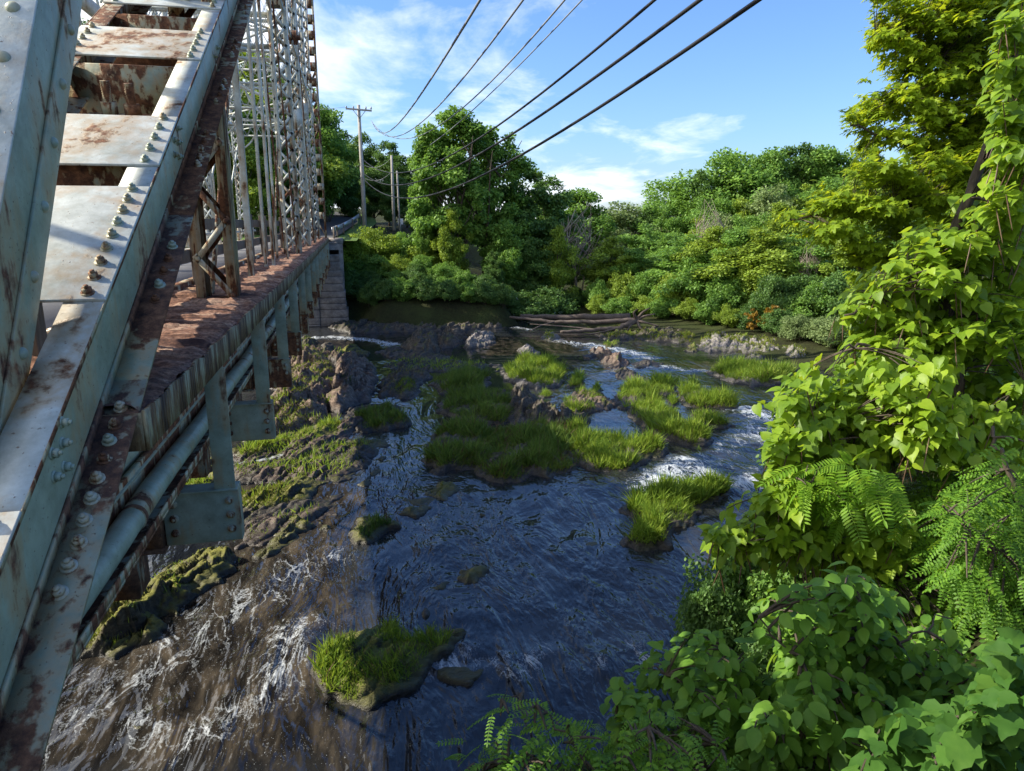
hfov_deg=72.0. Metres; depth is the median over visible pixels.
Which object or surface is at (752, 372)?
grass islet
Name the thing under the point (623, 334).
rock
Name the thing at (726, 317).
shrub
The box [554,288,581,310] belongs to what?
shrub
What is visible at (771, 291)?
bush
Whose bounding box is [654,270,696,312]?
broadleaf tree
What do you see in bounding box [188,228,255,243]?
guard rail
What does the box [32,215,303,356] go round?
guard rail
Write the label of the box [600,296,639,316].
shrub
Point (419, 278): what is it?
shrub
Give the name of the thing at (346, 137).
broadleaf tree
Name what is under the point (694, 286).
broadleaf tree
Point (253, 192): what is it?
broadleaf tree
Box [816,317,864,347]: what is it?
shrub
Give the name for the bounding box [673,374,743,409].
grass islet
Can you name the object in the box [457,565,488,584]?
rock
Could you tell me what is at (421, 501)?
rock
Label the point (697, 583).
bush
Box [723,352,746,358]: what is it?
rock
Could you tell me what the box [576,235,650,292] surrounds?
broadleaf tree
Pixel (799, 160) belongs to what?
broadleaf tree
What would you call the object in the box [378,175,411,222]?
broadleaf tree
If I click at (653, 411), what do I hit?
grass islet
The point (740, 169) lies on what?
broadleaf tree
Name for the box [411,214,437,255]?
broadleaf tree
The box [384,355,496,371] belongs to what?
rock
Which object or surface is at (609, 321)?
driftwood log
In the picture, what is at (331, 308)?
stone abutment
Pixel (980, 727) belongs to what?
vine
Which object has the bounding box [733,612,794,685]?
bush
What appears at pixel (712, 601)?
bush
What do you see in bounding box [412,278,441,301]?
shrub
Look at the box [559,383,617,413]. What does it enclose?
grass islet
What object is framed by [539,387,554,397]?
grass islet
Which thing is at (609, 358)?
rock
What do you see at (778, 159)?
broadleaf tree
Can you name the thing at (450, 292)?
shrub
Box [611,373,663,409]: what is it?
grass islet
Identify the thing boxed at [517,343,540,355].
rock
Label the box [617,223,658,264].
broadleaf tree
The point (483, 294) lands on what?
shrub
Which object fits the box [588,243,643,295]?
broadleaf tree
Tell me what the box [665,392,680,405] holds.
grass islet
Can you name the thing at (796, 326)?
shrub
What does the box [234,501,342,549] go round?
rock
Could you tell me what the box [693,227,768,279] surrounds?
broadleaf tree
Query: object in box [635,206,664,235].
broadleaf tree
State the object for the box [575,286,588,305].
shrub
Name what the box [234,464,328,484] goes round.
rock
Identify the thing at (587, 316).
driftwood log
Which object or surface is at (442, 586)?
rock
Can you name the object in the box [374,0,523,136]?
cable
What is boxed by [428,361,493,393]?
grass islet
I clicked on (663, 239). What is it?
broadleaf tree
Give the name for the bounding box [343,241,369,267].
shrub
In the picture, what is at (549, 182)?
broadleaf tree
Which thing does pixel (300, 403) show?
rock
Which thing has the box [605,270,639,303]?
broadleaf tree
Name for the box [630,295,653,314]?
shrub
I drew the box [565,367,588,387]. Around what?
grass islet
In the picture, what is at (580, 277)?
broadleaf tree
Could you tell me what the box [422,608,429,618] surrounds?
rock
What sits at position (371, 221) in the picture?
grass verge
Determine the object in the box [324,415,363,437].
rock
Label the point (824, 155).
broadleaf tree
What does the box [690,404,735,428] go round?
grass islet
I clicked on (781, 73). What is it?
sky
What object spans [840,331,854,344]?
shrub
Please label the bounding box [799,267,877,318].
broadleaf tree
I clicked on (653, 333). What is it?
rock
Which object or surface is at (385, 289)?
shrub
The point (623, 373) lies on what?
rock
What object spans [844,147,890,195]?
broadleaf tree
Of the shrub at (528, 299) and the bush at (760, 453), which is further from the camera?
the shrub at (528, 299)
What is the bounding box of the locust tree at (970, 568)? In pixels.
[905,426,1023,643]
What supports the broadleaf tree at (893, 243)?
on the ground
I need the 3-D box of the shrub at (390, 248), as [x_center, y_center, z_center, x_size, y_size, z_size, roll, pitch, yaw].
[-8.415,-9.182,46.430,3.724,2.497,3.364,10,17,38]
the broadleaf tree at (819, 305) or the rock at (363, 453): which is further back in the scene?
the broadleaf tree at (819, 305)
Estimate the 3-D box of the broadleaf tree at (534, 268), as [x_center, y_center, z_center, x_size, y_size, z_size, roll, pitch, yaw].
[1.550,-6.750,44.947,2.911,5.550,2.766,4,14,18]
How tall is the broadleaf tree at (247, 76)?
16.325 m
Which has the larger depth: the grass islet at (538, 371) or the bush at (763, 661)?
the grass islet at (538, 371)
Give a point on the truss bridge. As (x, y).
(116, 122)
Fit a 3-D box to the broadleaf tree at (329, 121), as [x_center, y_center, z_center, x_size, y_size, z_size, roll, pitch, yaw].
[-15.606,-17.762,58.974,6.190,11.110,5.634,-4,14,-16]
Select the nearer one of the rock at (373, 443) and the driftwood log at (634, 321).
the rock at (373, 443)
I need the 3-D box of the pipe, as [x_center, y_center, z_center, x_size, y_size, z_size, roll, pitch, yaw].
[-5.848,-2.983,19.835,0.148,0.157,40.601,-3,13,-13]
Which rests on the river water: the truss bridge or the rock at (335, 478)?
the rock at (335, 478)
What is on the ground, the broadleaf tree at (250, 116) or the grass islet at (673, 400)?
the broadleaf tree at (250, 116)
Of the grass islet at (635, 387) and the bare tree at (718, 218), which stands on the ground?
the bare tree at (718, 218)
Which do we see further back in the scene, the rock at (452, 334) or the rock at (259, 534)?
the rock at (452, 334)
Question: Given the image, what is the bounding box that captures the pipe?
[82,284,298,618]
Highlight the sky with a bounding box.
[81,0,993,218]
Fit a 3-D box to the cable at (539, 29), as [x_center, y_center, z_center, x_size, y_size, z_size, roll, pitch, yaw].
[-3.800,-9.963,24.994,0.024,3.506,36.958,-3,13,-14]
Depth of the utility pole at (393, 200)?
55.52 m
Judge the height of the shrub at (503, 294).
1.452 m
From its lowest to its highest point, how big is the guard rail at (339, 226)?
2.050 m
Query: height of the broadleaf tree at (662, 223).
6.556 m
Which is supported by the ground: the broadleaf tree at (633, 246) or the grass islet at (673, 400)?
the broadleaf tree at (633, 246)
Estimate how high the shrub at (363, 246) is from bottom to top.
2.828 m
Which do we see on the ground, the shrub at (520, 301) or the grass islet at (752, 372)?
the shrub at (520, 301)
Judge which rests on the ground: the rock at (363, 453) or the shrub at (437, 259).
the shrub at (437, 259)
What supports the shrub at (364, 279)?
on the ground
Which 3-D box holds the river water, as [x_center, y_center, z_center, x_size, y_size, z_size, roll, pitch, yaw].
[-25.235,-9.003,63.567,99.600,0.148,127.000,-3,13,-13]
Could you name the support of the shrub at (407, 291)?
on the ground
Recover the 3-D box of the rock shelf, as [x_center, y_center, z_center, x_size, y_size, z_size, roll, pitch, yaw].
[-5.091,-3.361,38.675,10.260,0.849,4.980,-3,13,-13]
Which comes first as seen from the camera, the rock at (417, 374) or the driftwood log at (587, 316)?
the rock at (417, 374)
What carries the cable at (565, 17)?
attached to the utility pole at (363, 198)
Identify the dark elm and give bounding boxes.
[599,627,793,770]
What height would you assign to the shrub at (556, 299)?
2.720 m
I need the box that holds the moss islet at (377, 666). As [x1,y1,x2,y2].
[305,615,465,711]
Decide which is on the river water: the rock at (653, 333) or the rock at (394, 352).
the rock at (394, 352)
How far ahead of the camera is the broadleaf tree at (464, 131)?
43.28 m
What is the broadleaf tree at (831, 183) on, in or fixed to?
on the ground
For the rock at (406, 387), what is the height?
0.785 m
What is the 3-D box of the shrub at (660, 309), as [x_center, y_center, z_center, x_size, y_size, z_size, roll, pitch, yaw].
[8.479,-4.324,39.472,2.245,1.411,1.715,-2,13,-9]
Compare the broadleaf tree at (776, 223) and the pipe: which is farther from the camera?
the broadleaf tree at (776, 223)
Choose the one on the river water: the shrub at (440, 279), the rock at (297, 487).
the rock at (297, 487)
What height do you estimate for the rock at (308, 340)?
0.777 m
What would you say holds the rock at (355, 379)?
on the river water
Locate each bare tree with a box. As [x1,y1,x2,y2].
[561,202,604,303]
[693,199,726,241]
[797,240,820,276]
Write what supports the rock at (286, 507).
on the river water
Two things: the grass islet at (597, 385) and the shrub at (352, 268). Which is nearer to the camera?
the grass islet at (597, 385)
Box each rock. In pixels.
[78,546,237,660]
[185,458,213,484]
[232,413,342,456]
[233,431,363,483]
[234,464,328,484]
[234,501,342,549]
[241,469,325,514]
[242,344,335,442]
[243,493,342,526]
[252,515,330,559]
[289,345,344,360]
[302,335,318,347]
[319,341,335,352]
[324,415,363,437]
[325,351,378,414]
[326,444,378,483]
[326,468,339,481]
[342,343,369,356]
[342,402,400,417]
[346,436,388,447]
[357,456,386,486]
[375,346,449,359]
[376,367,432,397]
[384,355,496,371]
[388,375,421,398]
[399,505,431,518]
[401,325,440,352]
[403,497,439,505]
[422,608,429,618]
[424,481,459,500]
[433,581,448,589]
[437,321,467,348]
[437,667,482,687]
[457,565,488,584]
[463,329,495,348]
[506,383,590,425]
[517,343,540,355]
[540,330,560,341]
[583,352,596,358]
[586,542,596,545]
[589,346,629,368]
[594,325,636,339]
[601,338,621,347]
[612,366,648,381]
[631,359,663,368]
[633,326,696,344]
[684,342,697,351]
[696,330,787,352]
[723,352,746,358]
[744,351,765,359]
[786,342,806,357]
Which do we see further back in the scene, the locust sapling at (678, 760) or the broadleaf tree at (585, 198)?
the broadleaf tree at (585, 198)
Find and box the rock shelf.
[327,318,505,334]
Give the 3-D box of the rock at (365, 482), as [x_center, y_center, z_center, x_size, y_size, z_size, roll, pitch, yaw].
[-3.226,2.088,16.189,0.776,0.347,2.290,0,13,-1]
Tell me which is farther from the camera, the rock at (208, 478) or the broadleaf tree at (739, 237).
the broadleaf tree at (739, 237)
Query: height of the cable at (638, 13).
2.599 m
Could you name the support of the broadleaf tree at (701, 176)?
on the ground
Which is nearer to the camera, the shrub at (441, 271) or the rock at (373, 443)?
the rock at (373, 443)
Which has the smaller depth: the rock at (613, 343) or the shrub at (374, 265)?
the rock at (613, 343)
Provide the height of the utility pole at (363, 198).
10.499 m
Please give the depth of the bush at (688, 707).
7.20 m
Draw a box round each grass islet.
[348,509,401,544]
[352,396,411,432]
[420,411,495,474]
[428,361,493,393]
[435,379,513,424]
[454,416,584,482]
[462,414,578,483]
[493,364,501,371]
[500,349,569,389]
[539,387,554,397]
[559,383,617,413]
[564,412,668,471]
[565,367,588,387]
[591,380,603,392]
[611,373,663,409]
[618,467,737,551]
[627,388,717,449]
[644,369,681,396]
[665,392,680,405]
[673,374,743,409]
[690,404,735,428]
[706,353,798,386]
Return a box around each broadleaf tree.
[206,99,290,230]
[213,140,289,234]
[229,110,291,229]
[233,42,342,215]
[247,127,318,219]
[255,77,353,159]
[257,113,352,221]
[305,103,359,221]
[335,164,371,226]
[337,129,355,188]
[344,131,384,208]
[359,172,388,226]
[364,140,408,225]
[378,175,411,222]
[390,154,414,227]
[403,200,415,230]
[405,123,456,252]
[407,104,521,263]
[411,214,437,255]
[430,207,474,270]
[454,125,536,274]
[478,167,583,285]
[478,219,526,305]
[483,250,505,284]
[511,236,554,293]
[530,174,586,258]
[539,224,579,302]
[564,187,618,250]
[564,237,594,286]
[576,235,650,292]
[582,277,610,305]
[584,279,592,284]
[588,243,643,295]
[598,200,671,248]
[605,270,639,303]
[607,248,649,298]
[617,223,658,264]
[624,186,707,233]
[625,269,661,303]
[627,242,645,255]
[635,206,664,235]
[642,146,799,211]
[644,233,692,270]
[644,233,710,288]
[645,257,672,293]
[650,206,684,249]
[651,255,734,309]
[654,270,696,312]
[669,194,761,240]
[669,225,741,267]
[675,215,700,239]
[675,217,706,246]
[682,168,716,213]
[688,227,823,309]
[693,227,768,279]
[700,211,736,249]
[706,173,745,202]
[722,197,759,222]
[730,211,775,231]
[731,183,804,232]
[732,267,761,309]
[741,149,801,199]
[749,201,808,262]
[750,272,822,318]
[762,233,831,269]
[775,142,820,191]
[783,276,836,320]
[785,182,818,228]
[785,235,852,285]
[786,144,857,209]
[790,207,817,262]
[795,176,851,270]
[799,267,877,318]
[805,215,843,271]
[811,240,880,285]
[817,157,872,186]
[835,223,886,247]
[842,240,883,274]
[843,179,878,238]
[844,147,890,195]
[869,187,890,236]
[875,241,920,276]
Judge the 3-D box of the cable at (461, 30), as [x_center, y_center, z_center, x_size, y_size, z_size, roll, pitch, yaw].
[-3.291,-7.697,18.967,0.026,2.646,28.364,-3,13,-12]
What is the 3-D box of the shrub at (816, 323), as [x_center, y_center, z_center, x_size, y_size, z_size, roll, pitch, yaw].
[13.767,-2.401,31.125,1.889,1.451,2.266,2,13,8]
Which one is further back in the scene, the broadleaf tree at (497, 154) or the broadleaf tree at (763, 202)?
the broadleaf tree at (763, 202)
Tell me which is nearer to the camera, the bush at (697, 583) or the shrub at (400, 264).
the bush at (697, 583)
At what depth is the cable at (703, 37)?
10.12 m
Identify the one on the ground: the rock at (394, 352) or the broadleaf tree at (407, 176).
the broadleaf tree at (407, 176)
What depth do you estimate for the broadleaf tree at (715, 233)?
40.80 m
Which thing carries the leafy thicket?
on the ground
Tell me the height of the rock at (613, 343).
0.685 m
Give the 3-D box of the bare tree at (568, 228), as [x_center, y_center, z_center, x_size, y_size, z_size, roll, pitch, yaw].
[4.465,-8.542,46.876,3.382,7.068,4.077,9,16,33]
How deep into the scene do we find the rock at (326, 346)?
30.97 m
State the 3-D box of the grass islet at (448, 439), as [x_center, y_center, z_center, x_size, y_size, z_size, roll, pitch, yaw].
[-1.371,1.398,17.770,2.353,0.981,4.313,2,13,9]
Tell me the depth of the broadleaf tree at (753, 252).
37.35 m
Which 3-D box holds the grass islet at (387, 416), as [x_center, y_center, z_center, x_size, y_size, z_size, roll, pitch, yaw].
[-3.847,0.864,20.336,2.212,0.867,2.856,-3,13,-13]
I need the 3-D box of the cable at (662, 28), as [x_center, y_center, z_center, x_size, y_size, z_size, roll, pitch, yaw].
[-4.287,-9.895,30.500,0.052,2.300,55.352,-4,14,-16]
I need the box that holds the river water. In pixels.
[40,305,839,770]
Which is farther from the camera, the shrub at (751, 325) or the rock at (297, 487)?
the shrub at (751, 325)
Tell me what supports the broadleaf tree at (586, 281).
on the ground
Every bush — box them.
[668,553,786,649]
[668,576,754,661]
[672,643,726,727]
[700,276,755,319]
[717,556,819,635]
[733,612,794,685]
[741,272,802,327]
[754,411,894,482]
[798,569,832,613]
[829,364,899,474]
[876,472,921,513]
[964,359,995,394]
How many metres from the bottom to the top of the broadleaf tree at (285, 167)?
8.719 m
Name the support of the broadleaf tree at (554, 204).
on the ground
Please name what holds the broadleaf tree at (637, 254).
on the ground
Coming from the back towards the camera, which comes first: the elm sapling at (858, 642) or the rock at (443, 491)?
the rock at (443, 491)
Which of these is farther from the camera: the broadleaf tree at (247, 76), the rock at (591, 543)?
the broadleaf tree at (247, 76)
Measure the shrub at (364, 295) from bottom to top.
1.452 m
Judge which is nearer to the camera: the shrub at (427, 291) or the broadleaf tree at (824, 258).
the shrub at (427, 291)
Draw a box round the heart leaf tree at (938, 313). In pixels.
[697,0,1023,594]
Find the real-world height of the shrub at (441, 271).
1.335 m
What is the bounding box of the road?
[267,210,357,239]
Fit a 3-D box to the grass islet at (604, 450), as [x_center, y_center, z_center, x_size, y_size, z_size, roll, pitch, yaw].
[2.104,1.367,17.838,3.283,1.012,3.741,-13,18,-43]
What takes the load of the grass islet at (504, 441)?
on the river water
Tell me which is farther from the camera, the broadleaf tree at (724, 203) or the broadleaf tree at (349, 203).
the broadleaf tree at (349, 203)
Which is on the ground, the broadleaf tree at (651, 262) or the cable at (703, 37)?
the broadleaf tree at (651, 262)
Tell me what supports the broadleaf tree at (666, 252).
on the ground
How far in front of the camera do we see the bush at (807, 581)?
8.39 m
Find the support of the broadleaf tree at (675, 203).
on the ground
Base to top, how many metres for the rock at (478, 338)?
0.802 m
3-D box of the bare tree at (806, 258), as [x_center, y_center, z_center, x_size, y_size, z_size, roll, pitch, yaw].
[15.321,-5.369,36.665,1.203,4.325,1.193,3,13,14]
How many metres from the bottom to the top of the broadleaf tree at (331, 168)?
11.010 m
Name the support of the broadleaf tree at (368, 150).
on the ground
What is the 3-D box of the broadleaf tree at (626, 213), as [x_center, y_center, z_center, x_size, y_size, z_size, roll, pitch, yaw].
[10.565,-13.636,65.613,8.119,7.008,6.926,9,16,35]
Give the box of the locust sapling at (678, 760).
[436,692,775,770]
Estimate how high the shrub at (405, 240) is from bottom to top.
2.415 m
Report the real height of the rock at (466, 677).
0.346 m
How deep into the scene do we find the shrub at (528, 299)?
41.47 m
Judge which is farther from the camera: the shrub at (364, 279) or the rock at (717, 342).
the shrub at (364, 279)
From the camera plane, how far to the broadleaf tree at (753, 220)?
48.20 m
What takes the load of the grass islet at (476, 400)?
in the river water
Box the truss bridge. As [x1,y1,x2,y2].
[0,0,329,770]
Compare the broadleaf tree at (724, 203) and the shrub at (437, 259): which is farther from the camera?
the broadleaf tree at (724, 203)
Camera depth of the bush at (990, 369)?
10.99 m
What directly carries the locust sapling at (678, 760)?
on the ground
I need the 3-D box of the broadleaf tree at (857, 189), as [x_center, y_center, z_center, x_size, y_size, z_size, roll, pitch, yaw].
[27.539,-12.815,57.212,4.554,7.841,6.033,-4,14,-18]
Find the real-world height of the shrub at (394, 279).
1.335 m
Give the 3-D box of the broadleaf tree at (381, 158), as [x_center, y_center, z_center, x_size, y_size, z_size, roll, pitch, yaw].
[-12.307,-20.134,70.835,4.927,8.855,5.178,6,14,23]
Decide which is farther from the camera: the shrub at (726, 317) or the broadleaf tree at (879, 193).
the broadleaf tree at (879, 193)
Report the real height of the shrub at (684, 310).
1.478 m
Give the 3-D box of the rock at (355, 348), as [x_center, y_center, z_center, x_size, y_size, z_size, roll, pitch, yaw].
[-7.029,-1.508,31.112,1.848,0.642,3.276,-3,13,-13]
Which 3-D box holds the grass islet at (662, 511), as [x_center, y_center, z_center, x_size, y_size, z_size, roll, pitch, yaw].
[3.050,2.283,13.994,1.988,0.956,4.547,9,16,35]
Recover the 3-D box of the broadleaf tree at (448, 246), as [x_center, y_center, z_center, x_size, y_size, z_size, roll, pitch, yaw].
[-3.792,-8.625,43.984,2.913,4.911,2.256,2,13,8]
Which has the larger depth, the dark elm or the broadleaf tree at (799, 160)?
the broadleaf tree at (799, 160)
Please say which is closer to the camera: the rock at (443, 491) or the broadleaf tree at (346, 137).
the rock at (443, 491)
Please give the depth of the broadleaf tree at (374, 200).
68.91 m
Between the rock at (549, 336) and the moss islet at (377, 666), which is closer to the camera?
the moss islet at (377, 666)
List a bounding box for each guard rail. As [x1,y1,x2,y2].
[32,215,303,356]
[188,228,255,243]
[332,214,360,237]
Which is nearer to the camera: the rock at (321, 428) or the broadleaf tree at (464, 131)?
the rock at (321, 428)
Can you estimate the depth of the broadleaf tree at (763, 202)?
55.48 m
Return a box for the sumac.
[757,448,913,549]
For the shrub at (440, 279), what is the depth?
39.56 m
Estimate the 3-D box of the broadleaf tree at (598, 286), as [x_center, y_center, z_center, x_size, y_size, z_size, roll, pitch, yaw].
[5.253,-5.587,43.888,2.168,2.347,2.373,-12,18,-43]
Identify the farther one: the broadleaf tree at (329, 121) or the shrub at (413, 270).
the broadleaf tree at (329, 121)
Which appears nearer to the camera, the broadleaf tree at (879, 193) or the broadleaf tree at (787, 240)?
the broadleaf tree at (787, 240)
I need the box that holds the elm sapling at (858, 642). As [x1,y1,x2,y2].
[735,561,985,770]
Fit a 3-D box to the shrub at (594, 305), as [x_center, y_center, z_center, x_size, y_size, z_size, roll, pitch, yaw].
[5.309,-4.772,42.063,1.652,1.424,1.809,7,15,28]
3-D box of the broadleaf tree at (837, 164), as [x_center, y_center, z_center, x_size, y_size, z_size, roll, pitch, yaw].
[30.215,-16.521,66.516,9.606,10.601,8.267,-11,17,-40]
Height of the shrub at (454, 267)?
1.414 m
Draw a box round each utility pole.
[345,105,371,226]
[390,155,400,230]
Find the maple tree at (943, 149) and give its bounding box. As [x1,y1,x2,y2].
[773,0,1023,291]
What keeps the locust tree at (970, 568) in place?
on the ground
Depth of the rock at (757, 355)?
29.43 m
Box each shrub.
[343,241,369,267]
[344,262,362,276]
[344,269,359,286]
[345,225,389,260]
[345,278,363,299]
[353,254,391,278]
[355,270,383,286]
[356,283,382,305]
[359,227,408,259]
[359,278,379,292]
[372,278,400,300]
[380,253,412,273]
[383,269,410,280]
[384,231,419,260]
[391,277,407,285]
[392,280,419,301]
[399,262,430,278]
[400,244,442,267]
[404,272,436,288]
[409,254,434,270]
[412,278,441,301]
[426,263,455,279]
[427,261,462,278]
[433,276,455,291]
[433,279,461,300]
[451,269,477,284]
[456,282,476,302]
[468,281,497,304]
[471,273,497,291]
[488,282,517,305]
[501,287,522,308]
[505,289,557,316]
[526,285,579,314]
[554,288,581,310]
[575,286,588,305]
[585,294,609,313]
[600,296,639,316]
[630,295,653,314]
[644,296,679,318]
[669,297,698,320]
[691,302,725,324]
[711,303,742,327]
[733,304,762,329]
[743,308,760,331]
[757,307,795,333]
[759,305,785,331]
[777,313,813,339]
[801,316,834,343]
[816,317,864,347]
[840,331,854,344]
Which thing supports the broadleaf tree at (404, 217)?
on the ground
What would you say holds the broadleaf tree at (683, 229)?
on the ground
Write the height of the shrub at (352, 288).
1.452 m
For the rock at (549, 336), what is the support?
on the river water
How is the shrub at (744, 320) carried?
on the ground
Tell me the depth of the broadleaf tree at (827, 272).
35.74 m
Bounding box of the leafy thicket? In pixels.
[861,458,1023,677]
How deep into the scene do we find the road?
57.69 m
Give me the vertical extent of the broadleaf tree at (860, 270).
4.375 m
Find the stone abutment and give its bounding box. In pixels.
[309,238,348,325]
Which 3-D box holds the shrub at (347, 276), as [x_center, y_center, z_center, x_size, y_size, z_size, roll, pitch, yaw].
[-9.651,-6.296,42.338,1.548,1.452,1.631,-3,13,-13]
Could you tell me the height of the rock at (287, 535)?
0.526 m
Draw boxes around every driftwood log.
[510,316,633,330]
[520,313,630,319]
[532,308,658,334]
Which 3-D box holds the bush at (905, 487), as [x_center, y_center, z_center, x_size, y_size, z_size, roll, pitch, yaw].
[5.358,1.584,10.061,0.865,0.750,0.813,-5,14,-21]
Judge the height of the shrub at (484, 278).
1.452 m
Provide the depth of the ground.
38.33 m
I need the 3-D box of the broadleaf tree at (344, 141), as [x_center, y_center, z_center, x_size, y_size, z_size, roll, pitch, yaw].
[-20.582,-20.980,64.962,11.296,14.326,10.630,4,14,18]
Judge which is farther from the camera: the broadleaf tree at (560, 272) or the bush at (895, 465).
the broadleaf tree at (560, 272)
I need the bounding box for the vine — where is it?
[841,627,1023,770]
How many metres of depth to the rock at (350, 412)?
21.20 m
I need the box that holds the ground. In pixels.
[185,208,1023,770]
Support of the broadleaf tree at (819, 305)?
on the ground
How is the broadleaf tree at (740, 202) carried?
on the ground
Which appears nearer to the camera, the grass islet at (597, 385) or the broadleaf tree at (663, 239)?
the grass islet at (597, 385)
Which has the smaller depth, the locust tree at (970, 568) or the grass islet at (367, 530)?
the locust tree at (970, 568)
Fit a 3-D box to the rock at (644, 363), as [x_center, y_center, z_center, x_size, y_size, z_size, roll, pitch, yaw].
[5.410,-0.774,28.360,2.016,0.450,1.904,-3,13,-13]
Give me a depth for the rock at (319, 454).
16.55 m
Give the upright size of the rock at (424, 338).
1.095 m
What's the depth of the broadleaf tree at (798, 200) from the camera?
55.71 m
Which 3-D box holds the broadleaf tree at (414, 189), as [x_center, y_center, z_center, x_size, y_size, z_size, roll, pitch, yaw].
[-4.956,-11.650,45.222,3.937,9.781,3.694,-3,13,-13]
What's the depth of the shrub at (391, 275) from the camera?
41.61 m
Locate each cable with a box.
[362,0,702,185]
[362,0,761,198]
[364,0,655,172]
[371,0,480,132]
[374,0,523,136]
[375,0,565,138]
[430,0,582,144]
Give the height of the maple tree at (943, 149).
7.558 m
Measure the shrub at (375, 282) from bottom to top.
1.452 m
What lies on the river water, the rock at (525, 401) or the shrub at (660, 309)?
the rock at (525, 401)
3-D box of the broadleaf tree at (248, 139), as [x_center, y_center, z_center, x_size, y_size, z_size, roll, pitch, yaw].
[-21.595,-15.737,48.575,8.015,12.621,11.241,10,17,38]
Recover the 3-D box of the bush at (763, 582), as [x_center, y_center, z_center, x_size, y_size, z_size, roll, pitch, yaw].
[3.117,2.609,8.515,1.288,1.478,1.543,3,13,14]
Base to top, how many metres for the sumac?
2.635 m
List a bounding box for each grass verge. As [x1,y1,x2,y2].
[222,217,301,240]
[335,214,376,240]
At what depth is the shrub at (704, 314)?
36.59 m
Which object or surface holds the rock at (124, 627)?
on the river water
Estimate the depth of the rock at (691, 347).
31.37 m
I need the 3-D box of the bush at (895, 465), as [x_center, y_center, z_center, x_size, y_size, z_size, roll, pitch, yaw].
[6.492,0.740,12.827,2.962,2.714,3.098,-6,14,-25]
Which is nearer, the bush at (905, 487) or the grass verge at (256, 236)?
the bush at (905, 487)
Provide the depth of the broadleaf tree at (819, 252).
36.58 m
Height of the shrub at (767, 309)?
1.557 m
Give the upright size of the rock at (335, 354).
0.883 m
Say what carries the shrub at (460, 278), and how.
on the ground
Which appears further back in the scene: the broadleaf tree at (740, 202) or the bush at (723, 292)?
the broadleaf tree at (740, 202)
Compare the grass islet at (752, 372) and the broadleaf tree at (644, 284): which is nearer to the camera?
the grass islet at (752, 372)
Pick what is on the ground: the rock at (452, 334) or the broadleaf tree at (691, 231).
the broadleaf tree at (691, 231)
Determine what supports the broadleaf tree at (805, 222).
on the ground
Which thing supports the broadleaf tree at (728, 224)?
on the ground
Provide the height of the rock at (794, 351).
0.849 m
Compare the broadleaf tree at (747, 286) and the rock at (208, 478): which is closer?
the rock at (208, 478)
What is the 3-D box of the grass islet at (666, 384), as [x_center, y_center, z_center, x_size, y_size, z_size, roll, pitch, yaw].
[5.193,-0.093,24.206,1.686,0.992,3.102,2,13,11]
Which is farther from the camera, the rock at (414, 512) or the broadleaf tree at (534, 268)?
the broadleaf tree at (534, 268)
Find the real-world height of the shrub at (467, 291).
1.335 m
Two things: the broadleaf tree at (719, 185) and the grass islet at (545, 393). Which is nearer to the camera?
the grass islet at (545, 393)
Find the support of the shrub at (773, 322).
on the ground
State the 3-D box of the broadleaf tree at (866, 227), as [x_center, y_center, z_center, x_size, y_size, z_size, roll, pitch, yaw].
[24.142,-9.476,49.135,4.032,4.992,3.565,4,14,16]
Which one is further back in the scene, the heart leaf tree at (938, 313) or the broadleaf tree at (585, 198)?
the broadleaf tree at (585, 198)
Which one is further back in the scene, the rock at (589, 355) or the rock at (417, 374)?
the rock at (589, 355)

